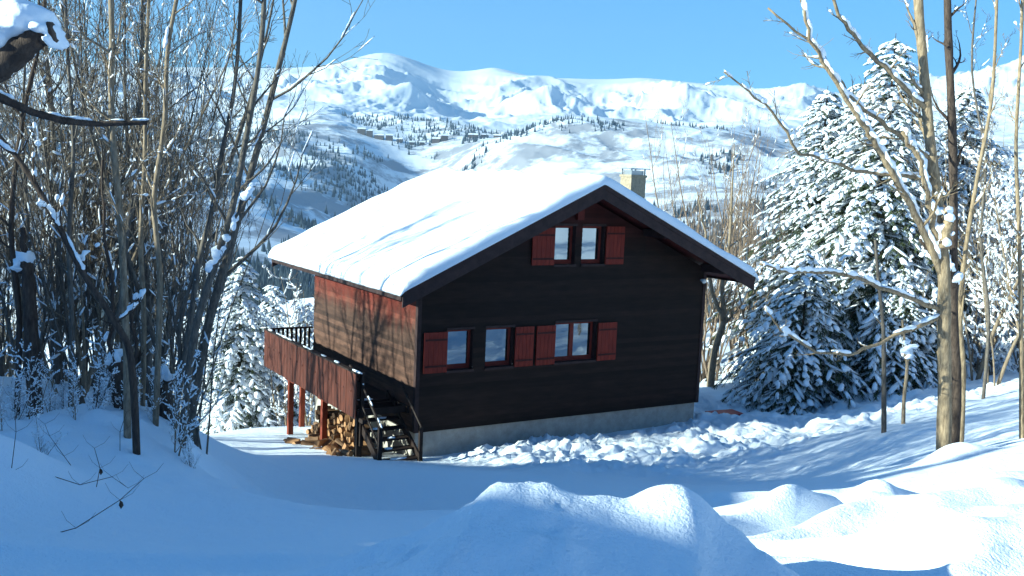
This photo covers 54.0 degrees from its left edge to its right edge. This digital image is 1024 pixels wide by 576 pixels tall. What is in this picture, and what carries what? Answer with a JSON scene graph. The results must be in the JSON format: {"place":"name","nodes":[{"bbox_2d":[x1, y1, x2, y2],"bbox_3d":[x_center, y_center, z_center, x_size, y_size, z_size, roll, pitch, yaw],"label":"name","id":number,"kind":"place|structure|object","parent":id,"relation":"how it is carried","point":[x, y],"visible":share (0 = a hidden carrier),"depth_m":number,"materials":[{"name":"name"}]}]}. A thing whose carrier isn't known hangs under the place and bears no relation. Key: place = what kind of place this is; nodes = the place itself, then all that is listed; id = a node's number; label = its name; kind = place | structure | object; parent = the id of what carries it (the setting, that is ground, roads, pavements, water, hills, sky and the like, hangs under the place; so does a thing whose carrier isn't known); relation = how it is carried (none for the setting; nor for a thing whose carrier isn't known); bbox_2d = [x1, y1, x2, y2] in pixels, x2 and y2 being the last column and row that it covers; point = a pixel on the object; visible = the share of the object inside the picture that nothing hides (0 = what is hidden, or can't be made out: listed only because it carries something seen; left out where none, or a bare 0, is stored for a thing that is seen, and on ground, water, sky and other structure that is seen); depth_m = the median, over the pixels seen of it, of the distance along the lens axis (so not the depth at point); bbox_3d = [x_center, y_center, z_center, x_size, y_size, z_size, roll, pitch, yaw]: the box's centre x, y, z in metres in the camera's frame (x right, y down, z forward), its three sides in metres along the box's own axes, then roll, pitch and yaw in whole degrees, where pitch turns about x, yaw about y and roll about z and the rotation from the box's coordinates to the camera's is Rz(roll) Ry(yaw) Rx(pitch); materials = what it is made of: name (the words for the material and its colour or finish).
{"place":"outdoors","nodes":[
{"label":"outdoors","id":0,"kind":"place"},
{"bbox_2d":[0,298,1023,575],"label":"ground","id":1,"kind":"structure","parent":0,"point":[838,488],"depth_m":10.11,"materials":[{"name":"white snow"}]},
{"bbox_2d":[1,339,38,419],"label":"bare tree","id":2,"kind":"object","parent":1,"relation":"on","point":[14,411],"visible":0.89,"depth_m":13.80,"materials":[{"name":"grey plant"}]},
{"bbox_2d":[8,227,42,416],"bbox_3d":[-7.317,0.656,15.184,0.436,3.140,0.341,3,7,0],"label":"tree snag","id":3,"kind":"object","parent":1,"relation":"on","point":[24,259],"visible":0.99,"depth_m":15.11,"materials":[{"name":"brown plant"}]},
{"bbox_2d":[0,127,64,357],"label":"bare tree","id":4,"kind":"object","parent":1,"relation":"on","point":[6,347],"visible":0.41,"depth_m":16.51,"materials":[{"name":"beige plant"}]},
{"bbox_2d":[0,0,69,414],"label":"bare tree","id":5,"kind":"object","parent":1,"relation":"on","point":[11,247],"visible":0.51,"depth_m":14.97,"materials":[{"name":"brown plant"}]},
{"bbox_2d":[25,357,58,411],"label":"bare tree","id":6,"kind":"object","parent":1,"relation":"on","point":[47,389],"visible":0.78,"depth_m":14.71,"materials":[{"name":"beige plant"}]},
{"bbox_2d":[18,340,67,418],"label":"bare tree","id":7,"kind":"object","parent":1,"relation":"on","point":[40,385],"visible":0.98,"depth_m":13.95,"materials":[{"name":"beige plant"}]},
{"bbox_2d":[0,71,89,376],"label":"bare tree","id":8,"kind":"object","parent":1,"relation":"on","point":[11,371],"visible":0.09,"depth_m":19.48,"materials":[{"name":"beige plant"}]},
{"bbox_2d":[31,403,66,454],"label":"bare tree","id":9,"kind":"object","parent":1,"relation":"on","point":[43,449],"visible":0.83,"depth_m":11.75,"materials":[{"name":"grey plant"}]},
{"bbox_2d":[0,108,105,373],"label":"bare tree","id":10,"kind":"object","parent":1,"relation":"on","point":[9,287],"visible":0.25,"depth_m":17.29,"materials":[{"name":"beige plant"}]},
{"bbox_2d":[0,0,119,286],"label":"bare tree","id":11,"kind":"object","parent":1,"relation":"on","point":[28,245],"visible":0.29,"depth_m":16.09,"materials":[{"name":"brown plant"}]},
{"bbox_2d":[7,1,112,379],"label":"bare tree","id":12,"kind":"object","parent":1,"relation":"on","point":[51,342],"visible":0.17,"depth_m":18.48,"materials":[{"name":"brown plant"}]},
{"bbox_2d":[8,72,113,381],"bbox_3d":[-8.484,-0.987,18.970,1.877,6.449,2.770,4,7,9],"label":"bare tree","id":13,"kind":"object","parent":1,"relation":"on","point":[65,377],"visible":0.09,"depth_m":18.62,"materials":[{"name":"beige plant"}]},
{"bbox_2d":[0,0,126,364],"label":"bare tree","id":14,"kind":"object","parent":1,"relation":"on","point":[41,336],"visible":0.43,"depth_m":16.25,"materials":[{"name":"brown plant"}]},
{"bbox_2d":[0,52,135,378],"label":"bare tree","id":15,"kind":"object","parent":1,"relation":"on","point":[46,374],"visible":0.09,"depth_m":19.91,"materials":[{"name":"brown plant"}]},
{"bbox_2d":[0,0,142,379],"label":"bare tree","id":16,"kind":"object","parent":1,"relation":"on","point":[99,17],"visible":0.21,"depth_m":18.06,"materials":[{"name":"brown plant"}]},
{"bbox_2d":[44,0,99,406],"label":"bare tree","id":17,"kind":"object","parent":1,"relation":"on","point":[68,217],"visible":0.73,"depth_m":14.94,"materials":[{"name":"brown plant"}]},
{"bbox_2d":[0,122,145,454],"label":"bare tree","id":18,"kind":"object","parent":1,"relation":"on","point":[78,260],"visible":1,"depth_m":12.69,"materials":[{"name":"brown plant"}]},
{"bbox_2d":[0,0,148,126],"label":"tree","id":19,"kind":"object","parent":1,"relation":"on","point":[29,30],"visible":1,"depth_m":2.92,"materials":[{"name":"brown plant"}]},
{"bbox_2d":[63,337,87,419],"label":"bare tree","id":20,"kind":"object","parent":1,"relation":"on","point":[72,389],"visible":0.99,"depth_m":13.72,"materials":[{"name":"beige plant"}]},
{"bbox_2d":[4,47,152,389],"bbox_3d":[-7.493,-1.043,17.468,2.744,6.390,1.860,2,7,-4],"label":"bare tree","id":21,"kind":"object","parent":1,"relation":"on","point":[78,347],"visible":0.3,"depth_m":17.52,"materials":[{"name":"beige plant"}]},
{"bbox_2d":[0,0,162,367],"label":"bare tree","id":22,"kind":"object","parent":1,"relation":"on","point":[80,321],"visible":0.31,"depth_m":17.47,"materials":[{"name":"brown plant"}]},
{"bbox_2d":[26,0,168,378],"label":"bare tree","id":23,"kind":"object","parent":1,"relation":"on","point":[96,324],"visible":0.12,"depth_m":19.07,"materials":[{"name":"brown plant"}]},
{"bbox_2d":[80,327,119,409],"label":"bare tree","id":24,"kind":"object","parent":1,"relation":"on","point":[98,398],"visible":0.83,"depth_m":14.09,"materials":[{"name":"grey plant"}]},
{"bbox_2d":[1,0,198,394],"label":"bare tree","id":25,"kind":"object","parent":1,"relation":"on","point":[109,156],"visible":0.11,"depth_m":20.95,"materials":[{"name":"brown plant"}]},
{"bbox_2d":[0,0,200,384],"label":"bare tree","id":26,"kind":"object","parent":1,"relation":"on","point":[58,360],"visible":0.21,"depth_m":17.67,"materials":[{"name":"brown plant"}]},
{"bbox_2d":[0,0,205,404],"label":"bare tree","id":27,"kind":"object","parent":1,"relation":"on","point":[65,303],"visible":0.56,"depth_m":15.59,"materials":[{"name":"brown plant"}]},
{"bbox_2d":[35,0,184,389],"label":"bare tree","id":28,"kind":"object","parent":1,"relation":"on","point":[117,336],"visible":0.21,"depth_m":17.59,"materials":[{"name":"beige plant"}]},
{"bbox_2d":[0,0,230,385],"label":"bare tree","id":29,"kind":"object","parent":1,"relation":"on","point":[87,334],"visible":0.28,"depth_m":17.39,"materials":[{"name":"brown plant"}]},
{"bbox_2d":[54,0,178,344],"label":"bare tree","id":30,"kind":"object","parent":1,"relation":"on","point":[127,152],"visible":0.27,"depth_m":17.40,"materials":[{"name":"brown plant"}]},
{"bbox_2d":[62,0,171,438],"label":"bare tree","id":31,"kind":"object","parent":1,"relation":"on","point":[112,145],"visible":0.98,"depth_m":13.08,"materials":[{"name":"beige plant"}]},
{"bbox_2d":[10,0,223,387],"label":"bare tree","id":32,"kind":"object","parent":1,"relation":"on","point":[182,125],"visible":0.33,"depth_m":17.82,"materials":[{"name":"brown plant"}]},
{"bbox_2d":[97,160,143,409],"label":"bare tree","id":33,"kind":"object","parent":1,"relation":"on","point":[118,377],"visible":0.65,"depth_m":14.36,"materials":[{"name":"brown plant"}]},
{"bbox_2d":[89,0,157,402],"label":"bare tree","id":34,"kind":"object","parent":1,"relation":"on","point":[134,188],"visible":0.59,"depth_m":15.42,"materials":[{"name":"brown plant"}]},
{"bbox_2d":[10,0,236,372],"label":"bare tree","id":35,"kind":"object","parent":1,"relation":"on","point":[89,362],"visible":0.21,"depth_m":18.46,"materials":[{"name":"brown plant"}]},
{"bbox_2d":[0,0,260,397],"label":"bare tree","id":36,"kind":"object","parent":1,"relation":"on","point":[87,380],"visible":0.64,"depth_m":16.48,"materials":[{"name":"beige plant"}]},
{"bbox_2d":[17,0,248,396],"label":"bare tree","id":37,"kind":"object","parent":1,"relation":"on","point":[141,93],"visible":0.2,"depth_m":19.74,"materials":[{"name":"grey plant"}]},
{"bbox_2d":[43,0,228,384],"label":"bare tree","id":38,"kind":"object","parent":1,"relation":"on","point":[162,244],"visible":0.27,"depth_m":18.16,"materials":[{"name":"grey plant"}]},
{"bbox_2d":[17,89,255,360],"bbox_3d":[-7.840,-0.782,19.303,5.276,6.549,2.760,3,7,7],"label":"bare tree","id":39,"kind":"object","parent":1,"relation":"on","point":[90,352],"visible":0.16,"depth_m":19.76,"materials":[{"name":"beige plant"}]},
{"bbox_2d":[49,0,237,406],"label":"bare tree","id":40,"kind":"object","parent":1,"relation":"on","point":[164,345],"visible":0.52,"depth_m":17.08,"materials":[{"name":"grey plant"}]},
{"bbox_2d":[123,0,163,406],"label":"bare tree","id":41,"kind":"object","parent":1,"relation":"on","point":[145,134],"visible":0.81,"depth_m":14.54,"materials":[{"name":"beige plant"}]},
{"bbox_2d":[66,5,256,366],"bbox_3d":[-7.424,-1.432,21.125,3.551,9.416,3.937,0,7,-25],"label":"bare tree","id":42,"kind":"object","parent":1,"relation":"on","point":[174,90],"visible":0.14,"depth_m":21.60,"materials":[{"name":"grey plant"}]},
{"bbox_2d":[152,365,174,420],"bbox_3d":[-5.103,1.710,14.716,0.340,1.198,0.249,3,7,0],"label":"tree stump","id":43,"kind":"object","parent":1,"relation":"on","point":[167,379],"visible":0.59,"depth_m":14.62,"materials":[{"name":"brown plant"}]},
{"bbox_2d":[78,0,261,398],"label":"bare tree","id":44,"kind":"object","parent":1,"relation":"on","point":[175,352],"visible":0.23,"depth_m":20.53,"materials":[{"name":"grey plant"}]},
{"bbox_2d":[115,0,232,406],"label":"bare tree","id":45,"kind":"object","parent":1,"relation":"on","point":[149,361],"visible":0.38,"depth_m":17.76,"materials":[{"name":"grey plant"}]},
{"bbox_2d":[127,0,231,426],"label":"bare tree","id":46,"kind":"object","parent":1,"relation":"on","point":[154,204],"visible":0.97,"depth_m":13.93,"materials":[{"name":"beige plant"}]},
{"bbox_2d":[88,0,271,454],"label":"bare tree","id":47,"kind":"object","parent":1,"relation":"on","point":[197,442],"visible":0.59,"depth_m":15.29,"materials":[{"name":"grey plant"}]},
{"bbox_2d":[161,337,204,455],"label":"bare tree","id":48,"kind":"object","parent":1,"relation":"on","point":[192,387],"visible":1,"depth_m":13.74,"materials":[{"name":"beige plant"}]},
{"bbox_2d":[118,83,257,423],"bbox_3d":[-5.379,-0.318,16.793,1.882,6.468,2.778,3,7,8],"label":"bare tree","id":49,"kind":"object","parent":1,"relation":"on","point":[167,341],"visible":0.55,"depth_m":16.82,"materials":[{"name":"beige plant"}]},
{"bbox_2d":[100,28,275,417],"bbox_3d":[-7.106,-0.946,21.801,3.371,8.702,3.363,7,8,33],"label":"bare tree","id":50,"kind":"object","parent":1,"relation":"on","point":[203,193],"visible":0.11,"depth_m":21.05,"materials":[{"name":"grey plant"}]},
{"bbox_2d":[50,0,345,399],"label":"bare tree","id":51,"kind":"object","parent":1,"relation":"on","point":[239,134],"visible":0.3,"depth_m":21.31,"materials":[{"name":"grey plant"}]},
{"bbox_2d":[95,0,308,418],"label":"bare tree","id":52,"kind":"object","parent":1,"relation":"on","point":[199,230],"visible":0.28,"depth_m":20.00,"materials":[{"name":"grey plant"}]},
{"bbox_2d":[30,0,377,441],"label":"bare tree","id":53,"kind":"object","parent":1,"relation":"on","point":[213,306],"visible":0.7,"depth_m":15.89,"materials":[{"name":"brown plant"}]},
{"bbox_2d":[168,267,264,432],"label":"spruce tree","id":54,"kind":"object","parent":1,"relation":"on","point":[212,339],"visible":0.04,"depth_m":45.06,"materials":[{"name":"white plant"}]},
{"bbox_2d":[163,0,275,427],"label":"bare tree","id":55,"kind":"object","parent":1,"relation":"on","point":[203,243],"visible":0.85,"depth_m":14.29,"materials":[{"name":"grey plant"}]},
{"bbox_2d":[159,0,308,448],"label":"bare tree","id":56,"kind":"object","parent":1,"relation":"on","point":[219,250],"visible":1,"depth_m":13.95,"materials":[{"name":"brown plant"}]},
{"bbox_2d":[180,257,298,434],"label":"spruce tree","id":57,"kind":"object","parent":1,"relation":"on","point":[237,411],"visible":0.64,"depth_m":38.89,"materials":[{"name":"white plant"}]},
{"bbox_2d":[253,282,293,424],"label":"spruce tree","id":58,"kind":"object","parent":1,"relation":"on","point":[273,294],"visible":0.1,"depth_m":48.16,"materials":[{"name":"white plant"}]},
{"bbox_2d":[252,281,302,425],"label":"bare tree","id":59,"kind":"object","parent":1,"relation":"on","point":[275,411],"visible":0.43,"depth_m":38.76,"materials":[{"name":"beige plant"}]},
{"bbox_2d":[262,265,313,425],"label":"bare tree","id":60,"kind":"object","parent":1,"relation":"on","point":[293,303],"visible":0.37,"depth_m":37.35,"materials":[{"name":"beige plant"}]},
{"bbox_2d":[271,303,314,425],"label":"spruce tree","id":61,"kind":"object","parent":1,"relation":"on","point":[301,321],"visible":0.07,"depth_m":47.17,"materials":[{"name":"white plant"}]},
{"bbox_2d":[263,167,758,460],"bbox_3d":[-0.520,1.229,33.833,13.385,10.850,10.605,-2,8,-32],"label":"chalet","id":62,"kind":"object","parent":1,"relation":"on","point":[455,311],"visible":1,"depth_m":30.22,"materials":[{"name":"brown wood"}]},
{"bbox_2d":[445,327,474,373],"bbox_3d":[-1.543,1.735,28.584,0.910,1.290,0.370,-2,8,-32],"label":"window","id":63,"kind":"structure","parent":62,"relation":"in","point":[460,339],"depth_m":28.69,"materials":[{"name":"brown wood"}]},
{"bbox_2d":[484,325,515,370],"bbox_3d":[-0.430,1.705,29.275,0.990,1.290,0.370,-2,8,-32],"label":"window","id":64,"kind":"structure","parent":62,"relation":"in","point":[499,338],"depth_m":29.37,"materials":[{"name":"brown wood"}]},
{"bbox_2d":[553,223,577,266],"bbox_3d":[1.514,-1.291,30.062,0.820,1.290,0.370,-2,8,-32],"label":"window","id":65,"kind":"structure","parent":62,"relation":"in","point":[565,236],"depth_m":30.17,"materials":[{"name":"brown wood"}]},
{"bbox_2d":[553,319,597,364],"bbox_3d":[1.860,1.619,30.693,1.580,1.340,0.370,-2,8,-32],"label":"window","id":66,"kind":"structure","parent":62,"relation":"in","point":[575,339],"depth_m":30.79,"materials":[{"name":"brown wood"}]},
{"bbox_2d":[580,224,606,266],"bbox_3d":[2.394,-1.314,30.609,0.890,1.290,0.370,-2,8,-32],"label":"window","id":67,"kind":"structure","parent":62,"relation":"in","point":[592,234],"depth_m":30.72,"materials":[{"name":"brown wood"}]},
{"bbox_2d":[641,92,763,378],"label":"bare tree","id":68,"kind":"object","parent":1,"relation":"on","point":[712,331],"visible":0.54,"depth_m":44.62,"materials":[{"name":"brown plant"}]},
{"bbox_2d":[652,105,758,299],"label":"bare tree","id":69,"kind":"object","parent":1,"relation":"on","point":[665,208],"visible":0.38,"depth_m":43.02,"materials":[{"name":"brown plant"}]},
{"bbox_2d":[661,126,767,380],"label":"bare tree","id":70,"kind":"object","parent":1,"relation":"on","point":[719,360],"visible":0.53,"depth_m":44.14,"materials":[{"name":"brown plant"}]},
{"bbox_2d":[684,123,748,381],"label":"bare tree","id":71,"kind":"object","parent":1,"relation":"on","point":[704,339],"visible":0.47,"depth_m":44.98,"materials":[{"name":"brown plant"}]},
{"bbox_2d":[697,143,750,386],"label":"bare tree","id":72,"kind":"object","parent":1,"relation":"on","point":[724,318],"visible":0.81,"depth_m":42.22,"materials":[{"name":"beige plant"}]},
{"bbox_2d":[670,99,783,373],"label":"bare tree","id":73,"kind":"object","parent":1,"relation":"on","point":[733,339],"visible":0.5,"depth_m":48.27,"materials":[{"name":"brown plant"}]},
{"bbox_2d":[712,158,766,376],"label":"bare tree","id":74,"kind":"object","parent":1,"relation":"on","point":[730,342],"visible":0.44,"depth_m":45.07,"materials":[{"name":"brown plant"}]},
{"bbox_2d":[725,117,770,359],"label":"bare tree","id":75,"kind":"object","parent":1,"relation":"on","point":[756,163],"visible":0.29,"depth_m":54.09,"materials":[{"name":"brown plant"}]},
{"bbox_2d":[721,121,785,348],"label":"bare tree","id":76,"kind":"object","parent":1,"relation":"on","point":[755,219],"visible":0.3,"depth_m":47.85,"materials":[{"name":"brown plant"}]},
{"bbox_2d":[718,151,810,376],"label":"bare tree","id":77,"kind":"object","parent":1,"relation":"on","point":[746,339],"visible":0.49,"depth_m":43.19,"materials":[{"name":"brown plant"}]},
{"bbox_2d":[700,88,875,387],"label":"spruce tree","id":78,"kind":"object","parent":1,"relation":"on","point":[801,204],"visible":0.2,"depth_m":43.38,"materials":[{"name":"green plant"}]},
{"bbox_2d":[716,250,879,414],"bbox_3d":[10.961,2.448,37.927,6.229,7.786,7.231,1,7,-17],"label":"spruce tree","id":79,"kind":"object","parent":1,"relation":"on","point":[799,398],"visible":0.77,"depth_m":36.82,"materials":[{"name":"green plant"}]},
{"bbox_2d":[730,80,930,383],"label":"spruce tree","id":80,"kind":"object","parent":1,"relation":"on","point":[834,214],"visible":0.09,"depth_m":41.22,"materials":[{"name":"white plant"}]},
{"bbox_2d":[705,0,963,449],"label":"bare tree","id":81,"kind":"object","parent":1,"relation":"on","point":[937,240],"visible":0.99,"depth_m":17.57,"materials":[{"name":"brown plant"}]},
{"bbox_2d":[709,36,1008,409],"bbox_3d":[14.251,-1.849,40.313,12.953,16.329,13.076,8,8,38],"label":"spruce tree","id":82,"kind":"object","parent":1,"relation":"on","point":[862,220],"visible":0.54,"depth_m":38.60,"materials":[{"name":"green plant"}]},
{"bbox_2d":[868,240,891,432],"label":"bare sapling","id":83,"kind":"object","parent":1,"relation":"on","point":[883,389],"visible":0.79,"depth_m":25.26,"materials":[{"name":"brown plant"}]},
{"bbox_2d":[827,269,937,394],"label":"spruce tree","id":84,"kind":"object","parent":1,"relation":"on","point":[919,352],"visible":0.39,"depth_m":37.20,"materials":[{"name":"green plant"}]},
{"bbox_2d":[899,315,918,423],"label":"bare sapling","id":85,"kind":"object","parent":1,"relation":"on","point":[906,350],"visible":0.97,"depth_m":27.32,"materials":[{"name":"beige plant"}]},
{"bbox_2d":[916,0,973,443],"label":"bare tree","id":86,"kind":"object","parent":1,"relation":"on","point":[954,156],"visible":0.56,"depth_m":18.43,"materials":[{"name":"brown plant"}]},
{"bbox_2d":[916,167,998,340],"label":"bare tree","id":87,"kind":"object","parent":1,"relation":"on","point":[966,310],"visible":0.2,"depth_m":39.88,"materials":[{"name":"beige plant"}]},
{"bbox_2d":[897,180,1023,374],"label":"bare tree","id":88,"kind":"object","parent":1,"relation":"on","point":[982,340],"visible":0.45,"depth_m":36.74,"materials":[{"name":"plant"}]},
{"bbox_2d":[898,86,1023,362],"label":"spruce tree","id":89,"kind":"object","parent":1,"relation":"on","point":[968,108],"visible":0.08,"depth_m":41.88,"materials":[{"name":"white plant"}]},
{"bbox_2d":[909,101,1023,380],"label":"bare tree","id":90,"kind":"object","parent":1,"relation":"on","point":[982,362],"visible":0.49,"depth_m":36.09,"materials":[{"name":"beige plant"}]},
{"bbox_2d":[943,0,995,398],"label":"bare tree","id":91,"kind":"object","parent":1,"relation":"on","point":[983,261],"visible":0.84,"depth_m":29.81,"materials":[{"name":"brown plant"}]},
{"bbox_2d":[948,0,1015,441],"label":"bare tree","id":92,"kind":"object","parent":1,"relation":"on","point":[964,260],"visible":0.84,"depth_m":19.39,"materials":[{"name":"brown plant"}]},
{"bbox_2d":[957,125,1023,340],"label":"bare tree","id":93,"kind":"object","parent":1,"relation":"on","point":[1000,238],"visible":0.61,"depth_m":35.08,"materials":[{"name":"beige plant"}]},
{"bbox_2d":[958,156,1023,385],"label":"bare tree","id":94,"kind":"object","parent":1,"relation":"on","point":[1002,372],"visible":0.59,"depth_m":33.30,"materials":[{"name":"beige plant"}]},
{"bbox_2d":[962,151,1023,370],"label":"bare tree","id":95,"kind":"object","parent":1,"relation":"on","point":[1001,184],"visible":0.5,"depth_m":36.89,"materials":[{"name":"beige plant"}]},
{"bbox_2d":[963,180,1023,366],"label":"bare tree","id":96,"kind":"object","parent":1,"relation":"on","point":[979,319],"visible":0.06,"depth_m":38.63,"materials":[{"name":"plant"}]},
{"bbox_2d":[965,143,1023,316],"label":"spruce tree","id":97,"kind":"object","parent":1,"relation":"on","point":[1004,161],"visible":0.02,"depth_m":47.15,"materials":[{"name":"white plant"}]},
{"bbox_2d":[990,180,1023,372],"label":"bare tree","id":98,"kind":"object","parent":1,"relation":"on","point":[1004,356],"visible":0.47,"depth_m":36.03,"materials":[{"name":"plant"}]},
{"bbox_2d":[991,0,1023,438],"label":"bare tree","id":99,"kind":"object","parent":1,"relation":"on","point":[1019,237],"visible":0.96,"depth_m":19.94,"materials":[{"name":"brown plant"}]},
{"bbox_2d":[0,0,1023,92],"label":"sky","id":100,"kind":"structure","parent":0,"point":[694,41],"materials":[{"name":"blue"}]},
{"bbox_2d":[1,53,1023,373],"bbox_3d":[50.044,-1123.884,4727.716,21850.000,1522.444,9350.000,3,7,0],"label":"mountains","id":101,"kind":"structure","parent":0,"point":[387,87],"depth_m":3568.73,"materials":[{"name":"white snow"}]},
{"bbox_2d":[0,103,1022,330],"bbox_3d":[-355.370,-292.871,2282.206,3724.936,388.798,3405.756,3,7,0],"label":"forest","id":102,"kind":"object","parent":101,"relation":"on","point":[304,280],"visible":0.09,"depth_m":2319.00,"materials":[{"name":"grey"}]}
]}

